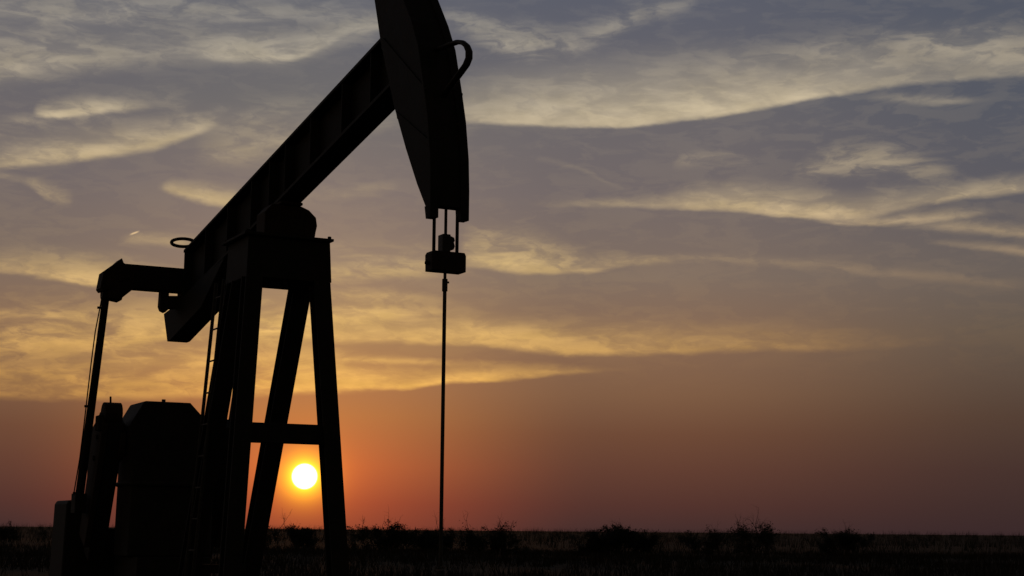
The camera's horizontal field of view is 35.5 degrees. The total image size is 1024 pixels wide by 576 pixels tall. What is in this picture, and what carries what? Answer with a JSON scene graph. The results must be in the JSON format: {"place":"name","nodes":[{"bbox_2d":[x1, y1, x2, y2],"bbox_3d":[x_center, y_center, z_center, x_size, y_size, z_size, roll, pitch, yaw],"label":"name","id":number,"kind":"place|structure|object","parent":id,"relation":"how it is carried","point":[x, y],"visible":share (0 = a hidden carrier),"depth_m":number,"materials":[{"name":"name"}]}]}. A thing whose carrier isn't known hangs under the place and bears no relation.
{"place":"outdoors","nodes":[
{"label":"outdoors","id":0,"kind":"place"},
{"bbox_2d":[0,526,1023,575],"bbox_3d":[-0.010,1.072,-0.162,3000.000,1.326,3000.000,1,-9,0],"label":"ground","id":1,"kind":"structure","parent":0,"point":[35,572],"depth_m":139.73,"materials":[{"name":"soil"}]},
{"bbox_2d":[0,521,18,546],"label":"bush","id":2,"kind":"object","parent":1,"relation":"on","point":[4,536],"visible":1,"depth_m":118.06,"materials":[{"name":"black plant"}]},
{"bbox_2d":[49,0,472,575],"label":"pumpjack","id":3,"kind":"object","parent":1,"relation":"on","point":[180,470],"visible":1,"depth_m":23.60,"materials":[{"name":"paint"}]},
{"bbox_2d":[264,512,290,556],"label":"bush","id":4,"kind":"object","parent":1,"relation":"on","point":[275,533],"visible":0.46,"depth_m":88.65,"materials":[{"name":"black plant"}]},
{"bbox_2d":[283,521,322,548],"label":"bush","id":5,"kind":"object","parent":1,"relation":"on","point":[301,537],"visible":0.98,"depth_m":117.31,"materials":[{"name":"black plant"}]},
{"bbox_2d":[346,507,423,552],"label":"bush","id":6,"kind":"object","parent":1,"relation":"on","point":[396,538],"visible":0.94,"depth_m":108.77,"materials":[{"name":"black plant"}]},
{"bbox_2d":[405,512,458,551],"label":"bush","id":7,"kind":"object","parent":1,"relation":"on","point":[428,539],"visible":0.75,"depth_m":117.97,"materials":[{"name":"black plant"}]},
{"bbox_2d":[456,511,529,555],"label":"bush","id":8,"kind":"object","parent":1,"relation":"on","point":[474,543],"visible":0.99,"depth_m":103.43,"materials":[{"name":"black plant"}]},
{"bbox_2d":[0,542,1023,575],"bbox_3d":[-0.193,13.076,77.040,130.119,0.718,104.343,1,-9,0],"label":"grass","id":9,"kind":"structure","parent":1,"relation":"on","point":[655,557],"depth_m":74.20,"materials":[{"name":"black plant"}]},
{"bbox_2d":[0,522,1023,553],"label":"scrub","id":10,"kind":"object","parent":1,"relation":"on","point":[44,535],"visible":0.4,"depth_m":223.65,"materials":[{"name":"black plant"}]},
{"bbox_2d":[572,520,661,555],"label":"bush","id":11,"kind":"object","parent":1,"relation":"on","point":[635,540],"visible":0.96,"depth_m":108.19,"materials":[{"name":"black plant"}]},
{"bbox_2d":[674,525,736,554],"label":"bush","id":12,"kind":"object","parent":1,"relation":"on","point":[714,544],"visible":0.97,"depth_m":112.85,"materials":[{"name":"black plant"}]},
{"bbox_2d":[729,507,780,556],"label":"bush","id":13,"kind":"object","parent":1,"relation":"on","point":[764,537],"visible":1,"depth_m":108.49,"materials":[{"name":"black plant"}]},
{"bbox_2d":[814,519,874,555],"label":"bush","id":14,"kind":"object","parent":1,"relation":"on","point":[847,538],"visible":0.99,"depth_m":113.56,"materials":[{"name":"black plant"}]},
{"bbox_2d":[0,0,1023,535],"label":"sky","id":15,"kind":"structure","parent":0,"point":[726,260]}
]}

